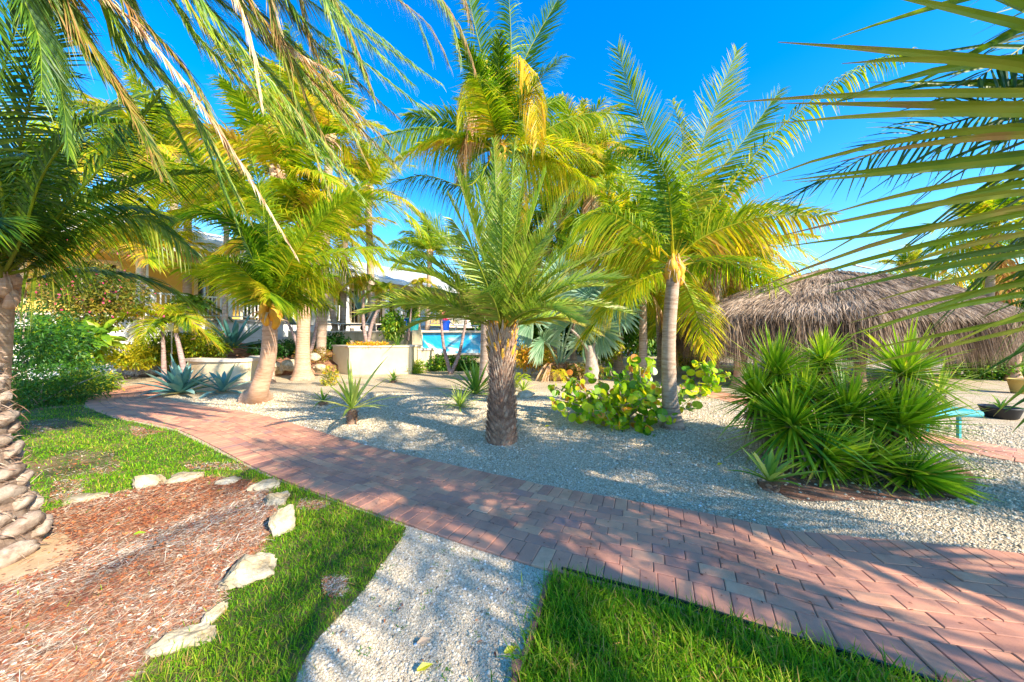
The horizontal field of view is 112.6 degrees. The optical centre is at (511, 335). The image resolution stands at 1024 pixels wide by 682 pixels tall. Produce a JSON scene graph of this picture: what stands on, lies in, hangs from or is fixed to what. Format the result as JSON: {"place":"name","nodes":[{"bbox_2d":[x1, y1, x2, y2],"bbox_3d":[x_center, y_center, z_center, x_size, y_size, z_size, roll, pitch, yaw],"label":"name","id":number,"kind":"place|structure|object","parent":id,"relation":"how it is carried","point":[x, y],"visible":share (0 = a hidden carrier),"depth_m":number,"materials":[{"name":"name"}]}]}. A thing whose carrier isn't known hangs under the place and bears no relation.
{"place":"outdoors","nodes":[
{"label":"outdoors","id":0,"kind":"place"},
{"bbox_2d":[49,476,89,502],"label":"dead grass","id":1,"kind":"structure","parent":0,"point":[74,483],"depth_m":3.23,"materials":[{"name":"brown plant"}]},
{"bbox_2d":[33,450,118,479],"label":"dead grass","id":2,"kind":"structure","parent":0,"point":[81,464],"depth_m":3.80,"materials":[{"name":"brown plant"}]},
{"bbox_2d":[10,379,407,681],"bbox_3d":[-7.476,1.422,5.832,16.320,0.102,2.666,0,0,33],"label":"lawn grass","id":3,"kind":"structure","parent":0,"point":[166,668],"depth_m":2.35,"materials":[{"name":"green plant"}]},
{"bbox_2d":[12,297,109,381],"bbox_3d":[-11.209,0.118,7.806,3.210,2.048,2.357,0,0,0],"label":"shrub","id":4,"kind":"object","parent":3,"relation":"on","point":[29,342],"visible":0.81,"depth_m":7.87,"materials":[{"name":"green plant"}]},
{"bbox_2d":[11,352,121,410],"bbox_3d":[-10.059,0.936,7.176,2.660,1.208,2.318,0,0,0],"label":"shrub","id":5,"kind":"object","parent":3,"relation":"on","point":[29,388],"visible":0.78,"depth_m":7.23,"materials":[{"name":"green plant"}]},
{"bbox_2d":[13,315,127,373],"bbox_3d":[-12.380,0.326,9.544,2.746,1.846,1.786,0,0,0],"label":"shrub","id":6,"kind":"object","parent":3,"relation":"on","point":[105,328],"visible":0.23,"depth_m":9.46,"materials":[{"name":"green plant"}]},
{"bbox_2d":[40,369,130,394],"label":"shrub","id":7,"kind":"object","parent":3,"relation":"on","point":[110,374],"visible":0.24,"depth_m":8.81,"materials":[{"name":"green plant"}]},
{"bbox_2d":[62,492,109,504],"bbox_3d":[-3.780,1.438,3.005,0.390,0.084,0.200,0,0,0],"label":"rock","id":8,"kind":"object","parent":3,"relation":"on","point":[79,497],"visible":0.77,"depth_m":2.98,"materials":[{"name":"stone"}]},
{"bbox_2d":[0,0,247,441],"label":"coconut palm","id":9,"kind":"object","parent":3,"relation":"on","point":[35,220],"visible":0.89,"depth_m":3.26,"materials":[{"name":"green plant"}]},
{"bbox_2d":[0,473,284,681],"bbox_3d":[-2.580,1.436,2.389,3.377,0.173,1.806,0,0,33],"label":"mulch","id":10,"kind":"object","parent":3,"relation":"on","point":[130,549],"visible":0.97,"depth_m":2.00,"materials":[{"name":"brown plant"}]},
{"bbox_2d":[0,530,78,584],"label":"sandy soil","id":11,"kind":"structure","parent":10,"relation":"on","point":[42,556],"depth_m":2.19,"materials":[{"name":"beige sand"}]},
{"bbox_2d":[132,474,165,488],"bbox_3d":[-3.518,1.415,3.292,0.235,0.171,0.207,0,0,0],"label":"rock","id":12,"kind":"object","parent":10,"relation":"on","point":[139,481],"visible":0.66,"depth_m":3.25,"materials":[{"name":"stone"}]},
{"bbox_2d":[162,472,203,484],"bbox_3d":[-3.293,1.437,3.428,0.325,0.122,0.241,0,0,-33],"label":"rock","id":13,"kind":"object","parent":10,"relation":"on","point":[179,477],"visible":0.81,"depth_m":3.38,"materials":[{"name":"stone"}]},
{"bbox_2d":[0,0,476,568],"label":"date palm","id":14,"kind":"object","parent":10,"relation":"on","point":[26,522],"visible":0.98,"depth_m":2.88,"materials":[{"name":"green plant"}]},
{"bbox_2d":[265,490,289,506],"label":"rock","id":15,"kind":"object","parent":10,"relation":"on","point":[276,498],"visible":0.83,"depth_m":2.90,"materials":[{"name":"stone"}]},
{"bbox_2d":[141,622,216,658],"bbox_3d":[-1.563,1.443,1.611,0.292,0.104,0.138,0,0,-26],"label":"rock","id":16,"kind":"object","parent":3,"relation":"on","point":[164,644],"visible":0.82,"depth_m":1.59,"materials":[{"name":"stone"}]},
{"bbox_2d":[201,601,228,624],"bbox_3d":[-1.532,1.443,1.741,0.078,0.092,0.184,0,0,0],"label":"rock","id":17,"kind":"object","parent":3,"relation":"on","point":[213,614],"visible":0.73,"depth_m":1.74,"materials":[{"name":"stone"}]},
{"bbox_2d":[218,552,276,590],"bbox_3d":[-1.565,1.413,2.034,0.231,0.183,0.300,0,0,43],"label":"rock","id":18,"kind":"object","parent":3,"relation":"on","point":[246,569],"visible":0.84,"depth_m":2.00,"materials":[{"name":"stone"}]},
{"bbox_2d":[246,478,279,491],"bbox_3d":[-2.339,1.436,3.243,0.240,0.122,0.223,0,0,0],"label":"rock","id":19,"kind":"object","parent":3,"relation":"on","point":[265,484],"visible":0.77,"depth_m":3.19,"materials":[{"name":"stone"}]},
{"bbox_2d":[268,504,295,537],"bbox_3d":[-1.729,1.402,2.562,0.216,0.236,0.173,0,0,45],"label":"rock","id":20,"kind":"object","parent":3,"relation":"on","point":[281,520],"visible":0.88,"depth_m":2.51,"materials":[{"name":"stone"}]},
{"bbox_2d":[149,343,337,374],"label":"garden slope","id":21,"kind":"structure","parent":0,"point":[239,353],"depth_m":13.34,"materials":[{"name":"soil"}]},
{"bbox_2d":[130,331,190,370],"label":"shrub","id":22,"kind":"object","parent":21,"relation":"on","point":[168,359],"visible":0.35,"depth_m":11.53,"materials":[{"name":"green plant"}]},
{"bbox_2d":[152,293,234,350],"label":"garden palm","id":23,"kind":"object","parent":21,"relation":"on","point":[197,300],"visible":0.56,"depth_m":12.91,"materials":[{"name":"green plant"}]},
{"bbox_2d":[165,328,239,360],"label":"shrub","id":24,"kind":"object","parent":21,"relation":"on","point":[196,344],"visible":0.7,"depth_m":11.73,"materials":[{"name":"green plant"}]},
{"bbox_2d":[179,312,278,348],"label":"agave","id":25,"kind":"object","parent":21,"relation":"on","point":[231,338],"visible":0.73,"depth_m":12.34,"materials":[{"name":"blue plant"}]},
{"bbox_2d":[242,338,295,358],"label":"shrub","id":26,"kind":"object","parent":21,"relation":"on","point":[286,347],"visible":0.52,"depth_m":13.39,"materials":[{"name":"green plant"}]},
{"bbox_2d":[314,331,350,351],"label":"shrub","id":27,"kind":"object","parent":21,"relation":"on","point":[333,340],"visible":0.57,"depth_m":14.44,"materials":[{"name":"green plant"}]},
{"bbox_2d":[321,574,351,600],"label":"dead grass","id":28,"kind":"structure","parent":0,"point":[326,580],"depth_m":1.96,"materials":[{"name":"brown plant"}]},
{"bbox_2d":[0,0,1023,333],"label":"sky","id":29,"kind":"structure","parent":0,"point":[677,43],"materials":[{"name":"blue"}]},
{"bbox_2d":[83,343,1023,680],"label":"gravel ground","id":30,"kind":"structure","parent":0,"point":[431,381],"depth_m":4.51,"materials":[{"name":"grey gravel"}]},
{"bbox_2d":[0,106,146,206],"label":"coconut palm","id":31,"kind":"object","parent":30,"relation":"on","point":[2,156],"visible":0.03,"depth_m":16.95,"materials":[{"name":"green plant"}]},
{"bbox_2d":[1,96,215,228],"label":"coconut palm","id":32,"kind":"object","parent":30,"relation":"on","point":[100,145],"visible":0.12,"depth_m":17.36,"materials":[{"name":"green plant"}]},
{"bbox_2d":[104,342,167,370],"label":"shrub","id":33,"kind":"object","parent":30,"relation":"on","point":[127,358],"visible":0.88,"depth_m":11.00,"materials":[{"name":"yellow plant"}]},
{"bbox_2d":[55,175,237,376],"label":"coconut palm","id":34,"kind":"object","parent":30,"relation":"on","point":[182,235],"visible":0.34,"depth_m":12.08,"materials":[{"name":"green plant"}]},
{"bbox_2d":[32,50,268,214],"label":"coconut palm","id":35,"kind":"object","parent":30,"relation":"on","point":[135,85],"visible":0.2,"depth_m":18.46,"materials":[{"name":"green plant"}]},
{"bbox_2d":[99,301,225,380],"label":"garden palm","id":36,"kind":"object","parent":30,"relation":"on","point":[167,310],"visible":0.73,"depth_m":10.60,"materials":[{"name":"green plant"}]},
{"bbox_2d":[95,143,232,312],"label":"coconut palm","id":37,"kind":"object","parent":30,"relation":"on","point":[186,288],"visible":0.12,"depth_m":14.50,"materials":[{"name":"green plant"}]},
{"bbox_2d":[146,314,204,372],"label":"garden palm","id":38,"kind":"object","parent":30,"relation":"on","point":[181,357],"visible":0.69,"depth_m":10.37,"materials":[{"name":"green plant"}]},
{"bbox_2d":[134,354,228,398],"bbox_3d":[-8.205,1.014,8.462,1.997,1.174,1.587,0,0,0],"label":"agave","id":39,"kind":"object","parent":30,"relation":"on","point":[176,382],"visible":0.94,"depth_m":8.30,"materials":[{"name":"blue plant"}]},
{"bbox_2d":[99,129,334,357],"bbox_3d":[-11.053,-3.051,13.054,6.472,9.119,6.465,0,0,0],"label":"coconut palm","id":40,"kind":"object","parent":30,"relation":"on","point":[205,165],"visible":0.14,"depth_m":12.40,"materials":[{"name":"green plant"}]},
{"bbox_2d":[183,364,250,398],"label":"agave","id":41,"kind":"object","parent":30,"relation":"on","point":[222,385],"visible":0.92,"depth_m":8.61,"materials":[{"name":"blue plant"}]},
{"bbox_2d":[185,355,259,381],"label":"curved planter wall","id":42,"kind":"structure","parent":30,"relation":"on","point":[220,366],"depth_m":10.76,"materials":[{"name":"white concrete"}]},
{"bbox_2d":[13,210,480,379],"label":"house","id":43,"kind":"structure","parent":30,"relation":"on","point":[401,279],"depth_m":16.24,"materials":[{"name":"white paint"}]},
{"bbox_2d":[15,252,177,334],"bbox_3d":[-11.907,-1.347,9.752,4.901,3.174,2.427,0,0,0],"label":"vine","id":44,"kind":"object","parent":43,"relation":"attached to","point":[100,313],"depth_m":9.85,"materials":[{"name":"green plant"}]},
{"bbox_2d":[76,257,121,310],"bbox_3d":[-16.854,-2.080,13.942,0.165,2.060,1.180,0,0,35],"label":"window","id":45,"kind":"structure","parent":43,"relation":"in","point":[111,262],"depth_m":14.12,"materials":[{"name":"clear glass"}]},
{"bbox_2d":[194,275,219,306],"bbox_3d":[-14.929,-2.305,16.704,0.165,1.710,0.967,0,0,35],"label":"window","id":46,"kind":"structure","parent":43,"relation":"in","point":[201,291],"depth_m":16.66,"materials":[{"name":"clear glass"}]},
{"bbox_2d":[155,73,377,382],"bbox_3d":[-7.395,-3.237,10.873,5.612,9.490,5.547,0,0,0],"label":"coconut palm","id":47,"kind":"object","parent":30,"relation":"on","point":[262,137],"visible":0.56,"depth_m":9.95,"materials":[{"name":"green plant"}]},
{"bbox_2d":[186,153,386,380],"bbox_3d":[-6.761,-2.088,11.188,5.218,7.191,5.890,0,0,-25],"label":"coconut palm","id":48,"kind":"object","parent":30,"relation":"on","point":[294,195],"visible":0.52,"depth_m":10.47,"materials":[{"name":"green plant"}]},
{"bbox_2d":[213,19,371,330],"bbox_3d":[-9.868,-6.247,16.423,6.581,15.510,6.379,0,0,-33],"label":"coconut palm","id":49,"kind":"object","parent":30,"relation":"on","point":[333,318],"visible":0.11,"depth_m":15.52,"materials":[{"name":"green plant"}]},
{"bbox_2d":[154,151,434,403],"bbox_3d":[-3.830,-1.010,6.993,5.077,5.496,3.360,0,0,0],"label":"coconut palm","id":50,"kind":"object","parent":30,"relation":"on","point":[272,282],"visible":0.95,"depth_m":6.73,"materials":[{"name":"green plant"}]},
{"bbox_2d":[253,282,344,353],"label":"garden palm","id":51,"kind":"object","parent":30,"relation":"on","point":[314,333],"visible":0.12,"depth_m":12.96,"materials":[{"name":"green plant"}]},
{"bbox_2d":[236,45,403,354],"bbox_3d":[-7.671,-4.939,13.926,5.934,12.906,6.534,0,0,0],"label":"coconut palm","id":52,"kind":"object","parent":30,"relation":"on","point":[324,117],"visible":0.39,"depth_m":13.89,"materials":[{"name":"green plant"}]},
{"bbox_2d":[319,365,340,385],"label":"shrub","id":53,"kind":"object","parent":30,"relation":"on","point":[330,379],"visible":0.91,"depth_m":9.97,"materials":[{"name":"yellow plant"}]},
{"bbox_2d":[318,185,396,330],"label":"coconut palm","id":54,"kind":"object","parent":30,"relation":"on","point":[343,298],"visible":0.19,"depth_m":16.62,"materials":[{"name":"green plant"}]},
{"bbox_2d":[318,359,402,424],"bbox_3d":[-2.695,0.916,5.685,1.695,1.096,1.600,0,0,0],"label":"rosette plant","id":55,"kind":"object","parent":30,"relation":"on","point":[352,394],"visible":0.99,"depth_m":5.59,"materials":[{"name":"green plant"}]},
{"bbox_2d":[332,345,421,374],"bbox_3d":[-5.350,0.910,13.268,3.509,1.080,1.355,0,0,-10],"label":"planter box","id":56,"kind":"object","parent":30,"relation":"on","point":[397,359],"visible":0.79,"depth_m":12.78,"materials":[{"name":"white concrete"}]},
{"bbox_2d":[338,273,402,342],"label":"garden palm","id":57,"kind":"object","parent":56,"relation":"in","point":[384,287],"visible":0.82,"depth_m":13.07,"materials":[{"name":"green plant"}]},
{"bbox_2d":[378,310,408,342],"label":"shrub","id":58,"kind":"object","parent":56,"relation":"in","point":[392,326],"visible":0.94,"depth_m":13.44,"materials":[{"name":"green plant"}]},
{"bbox_2d":[335,132,423,330],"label":"coconut palm","id":59,"kind":"object","parent":30,"relation":"on","point":[377,175],"visible":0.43,"depth_m":16.96,"materials":[{"name":"green plant"}]},
{"bbox_2d":[288,330,527,365],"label":"terrace","id":60,"kind":"structure","parent":30,"relation":"on","point":[416,337],"depth_m":15.55,"materials":[{"name":"beige concrete"}]},
{"bbox_2d":[296,525,551,681],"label":"pebbles","id":61,"kind":"object","parent":30,"relation":"on","point":[358,632],"visible":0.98,"depth_m":1.74,"materials":[{"name":"white gravel"}]},
{"bbox_2d":[418,348,434,370],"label":"planter wall","id":62,"kind":"structure","parent":30,"relation":"on","point":[425,354],"depth_m":13.96,"materials":[{"name":"white concrete"}]},
{"bbox_2d":[387,211,469,330],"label":"coconut palm","id":63,"kind":"object","parent":30,"relation":"on","point":[418,243],"visible":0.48,"depth_m":18.98,"materials":[{"name":"green plant"}]},
{"bbox_2d":[425,353,466,370],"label":"shrub","id":64,"kind":"object","parent":30,"relation":"on","point":[439,364],"visible":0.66,"depth_m":13.97,"materials":[{"name":"green plant"}]},
{"bbox_2d":[413,294,479,374],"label":"garden palm","id":65,"kind":"object","parent":30,"relation":"on","point":[450,370],"visible":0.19,"depth_m":12.78,"materials":[{"name":"green plant"}]},
{"bbox_2d":[436,384,480,411],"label":"rosette plant","id":66,"kind":"object","parent":30,"relation":"on","point":[459,401],"visible":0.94,"depth_m":6.85,"materials":[{"name":"green plant"}]},
{"bbox_2d":[439,358,488,394],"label":"rosette plant","id":67,"kind":"object","parent":30,"relation":"on","point":[475,386],"visible":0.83,"depth_m":8.20,"materials":[{"name":"green plant"}]},
{"bbox_2d":[422,330,524,365],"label":"swimming pool","id":68,"kind":"structure","parent":30,"relation":"on","point":[471,343],"depth_m":16.01,"materials":[{"name":"blue liquid"}]},
{"bbox_2d":[351,136,637,445],"bbox_3d":[-0.171,-0.605,4.736,3.603,4.109,3.461,0,0,0],"label":"date palm","id":69,"kind":"object","parent":30,"relation":"on","point":[500,288],"visible":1,"depth_m":4.33,"materials":[{"name":"green plant"}]},
{"bbox_2d":[363,0,636,382],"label":"coconut palm","id":70,"kind":"object","parent":30,"relation":"on","point":[489,104],"visible":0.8,"depth_m":10.24,"materials":[{"name":"green plant"}]},
{"bbox_2d":[512,575,550,681],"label":"timber edging","id":71,"kind":"object","parent":30,"relation":"on","point":[541,605],"visible":0.52,"depth_m":1.67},
{"bbox_2d":[514,341,557,374],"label":"shrub","id":72,"kind":"object","parent":30,"relation":"on","point":[523,358],"visible":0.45,"depth_m":11.97,"materials":[{"name":"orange plant"}]},
{"bbox_2d":[518,175,589,361],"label":"coconut palm","id":73,"kind":"object","parent":30,"relation":"on","point":[536,214],"visible":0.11,"depth_m":17.73,"materials":[{"name":"green plant"}]},
{"bbox_2d":[511,91,649,366],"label":"coconut palm","id":74,"kind":"object","parent":30,"relation":"on","point":[581,110],"visible":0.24,"depth_m":15.47,"materials":[{"name":"green plant"}]},
{"bbox_2d":[516,251,645,381],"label":"fan palm","id":75,"kind":"object","parent":30,"relation":"on","point":[550,336],"visible":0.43,"depth_m":10.40,"materials":[{"name":"green plant"}]},
{"bbox_2d":[552,361,612,380],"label":"shrub","id":76,"kind":"object","parent":30,"relation":"on","point":[576,371],"visible":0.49,"depth_m":11.16,"materials":[{"name":"green plant"}]},
{"bbox_2d":[571,329,598,383],"bbox_3d":[2.291,0.485,10.510,1.046,1.954,0.479,0,0,0],"label":"trunk","id":77,"kind":"object","parent":30,"relation":"on","point":[591,359],"visible":0.62,"depth_m":10.36,"materials":[{"name":"grey plant"}]},
{"bbox_2d":[522,125,655,368],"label":"coconut palm","id":78,"kind":"object","parent":30,"relation":"on","point":[590,172],"visible":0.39,"depth_m":14.79,"materials":[{"name":"green plant"}]},
{"bbox_2d":[578,333,626,367],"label":"shrub","id":79,"kind":"object","parent":30,"relation":"on","point":[610,360],"visible":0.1,"depth_m":12.37,"materials":[{"name":"green plant"}]},
{"bbox_2d":[547,354,702,436],"bbox_3d":[1.758,0.935,5.587,2.365,1.216,1.611,0,0,0],"label":"sea grape","id":80,"kind":"object","parent":30,"relation":"on","point":[620,404],"visible":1,"depth_m":5.45,"materials":[{"name":"green plant"}]},
{"bbox_2d":[557,163,698,374],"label":"coconut palm","id":81,"kind":"object","parent":30,"relation":"on","point":[621,200],"visible":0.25,"depth_m":12.44,"materials":[{"name":"green plant"}]},
{"bbox_2d":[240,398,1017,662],"bbox_3d":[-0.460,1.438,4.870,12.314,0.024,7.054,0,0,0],"label":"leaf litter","id":82,"kind":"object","parent":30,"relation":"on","point":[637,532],"visible":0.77,"depth_m":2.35,"materials":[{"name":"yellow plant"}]},
{"bbox_2d":[610,291,662,356],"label":"shrub","id":83,"kind":"object","parent":30,"relation":"on","point":[632,339],"visible":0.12,"depth_m":23.20,"materials":[{"name":"green plant"}]},
{"bbox_2d":[583,222,710,370],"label":"coconut palm","id":84,"kind":"object","parent":30,"relation":"on","point":[655,298],"visible":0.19,"depth_m":10.78,"materials":[{"name":"green plant"}]},
{"bbox_2d":[598,188,697,366],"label":"coconut palm","id":85,"kind":"object","parent":30,"relation":"on","point":[658,353],"visible":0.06,"depth_m":15.95,"materials":[{"name":"green plant"}]},
{"bbox_2d":[679,355,730,397],"bbox_3d":[4.473,1.006,8.104,1.590,1.128,0.859,0,0,-40],"label":"sea grape","id":86,"kind":"object","parent":30,"relation":"on","point":[706,387],"visible":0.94,"depth_m":8.01,"materials":[{"name":"green plant"}]},
{"bbox_2d":[558,37,916,430],"bbox_3d":[3.134,-1.661,5.904,4.983,6.339,2.919,0,0,0],"label":"coconut palm","id":87,"kind":"object","parent":30,"relation":"on","point":[681,221],"visible":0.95,"depth_m":5.26,"materials":[{"name":"green plant"}]},
{"bbox_2d":[660,161,825,375],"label":"coconut palm","id":88,"kind":"object","parent":30,"relation":"on","point":[716,290],"visible":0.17,"depth_m":11.51,"materials":[{"name":"green plant"}]},
{"bbox_2d":[561,567,943,681],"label":"lawn edging","id":89,"kind":"object","parent":30,"relation":"on","point":[839,650],"visible":0.43,"depth_m":1.68,"materials":[{"name":"red plastic"}]},
{"bbox_2d":[679,203,825,370],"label":"coconut palm","id":90,"kind":"object","parent":30,"relation":"on","point":[784,272],"visible":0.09,"depth_m":12.75,"materials":[{"name":"green plant"}]},
{"bbox_2d":[724,447,824,492],"bbox_3d":[2.457,1.242,3.210,0.752,0.416,0.623,0,0,0],"label":"agave","id":91,"kind":"object","parent":30,"relation":"on","point":[771,472],"visible":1,"depth_m":3.21,"materials":[{"name":"green plant"}]},
{"bbox_2d":[656,265,1023,387],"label":"thatched hut","id":92,"kind":"object","parent":30,"relation":"on","point":[809,306],"visible":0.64,"depth_m":9.11,"materials":[{"name":"beige plant"}]},
{"bbox_2d":[708,317,1006,505],"bbox_3d":[3.955,0.995,3.929,3.308,2.547,2.478,0,0,0],"label":"yucca clump","id":93,"kind":"object","parent":30,"relation":"on","point":[866,448],"visible":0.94,"depth_m":3.70,"materials":[{"name":"green plant"}]},
{"bbox_2d":[778,463,975,500],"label":"leaf litter","id":94,"kind":"object","parent":30,"relation":"on","point":[791,489],"visible":0.46,"depth_m":3.16,"materials":[{"name":"plant"}]},
{"bbox_2d":[733,0,1023,433],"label":"coconut palm","id":95,"kind":"object","parent":30,"relation":"on","point":[996,133],"visible":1,"depth_m":1.40,"materials":[{"name":"green plant"}]},
{"bbox_2d":[870,240,965,288],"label":"coconut palm","id":96,"kind":"object","parent":30,"relation":"on","point":[903,258],"visible":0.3,"depth_m":24.11,"materials":[{"name":"green plant"}]},
{"bbox_2d":[920,354,1009,399],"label":"rosette plant","id":97,"kind":"object","parent":30,"relation":"on","point":[939,385],"visible":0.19,"depth_m":7.47,"materials":[{"name":"green plant"}]},
{"bbox_2d":[911,181,1023,306],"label":"coconut palm","id":98,"kind":"object","parent":30,"relation":"on","point":[987,205],"visible":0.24,"depth_m":12.31,"materials":[{"name":"green plant"}]},
{"bbox_2d":[941,349,1023,380],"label":"shrub","id":99,"kind":"object","parent":30,"relation":"on","point":[996,374],"visible":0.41,"depth_m":11.25,"materials":[{"name":"green plant"}]},
{"bbox_2d":[977,404,1023,419],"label":"bowl planter","id":100,"kind":"object","parent":30,"relation":"on","point":[1013,413],"visible":0.91,"depth_m":5.92,"materials":[{"name":"black plastic"}]},
{"bbox_2d":[85,381,1023,681],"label":"brick path","id":101,"kind":"structure","parent":0,"point":[401,487],"depth_m":2.29,"materials":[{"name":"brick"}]},
{"bbox_2d":[490,561,987,681],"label":"lawn grass","id":102,"kind":"structure","parent":0,"point":[673,658],"depth_m":1.54,"materials":[{"name":"green plant"}]},
{"bbox_2d":[680,388,1023,462],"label":"brick patio","id":103,"kind":"structure","parent":0,"point":[1011,453],"depth_m":4.39,"materials":[{"name":"brick"}]},
{"bbox_2d":[871,406,983,438],"bbox_3d":[5.833,1.245,5.000,1.350,0.410,0.596,0,0,0],"label":"bench","id":104,"kind":"object","parent":103,"relation":"on","point":[965,410],"visible":0.19,"depth_m":4.72,"materials":[{"name":"teal paint"}]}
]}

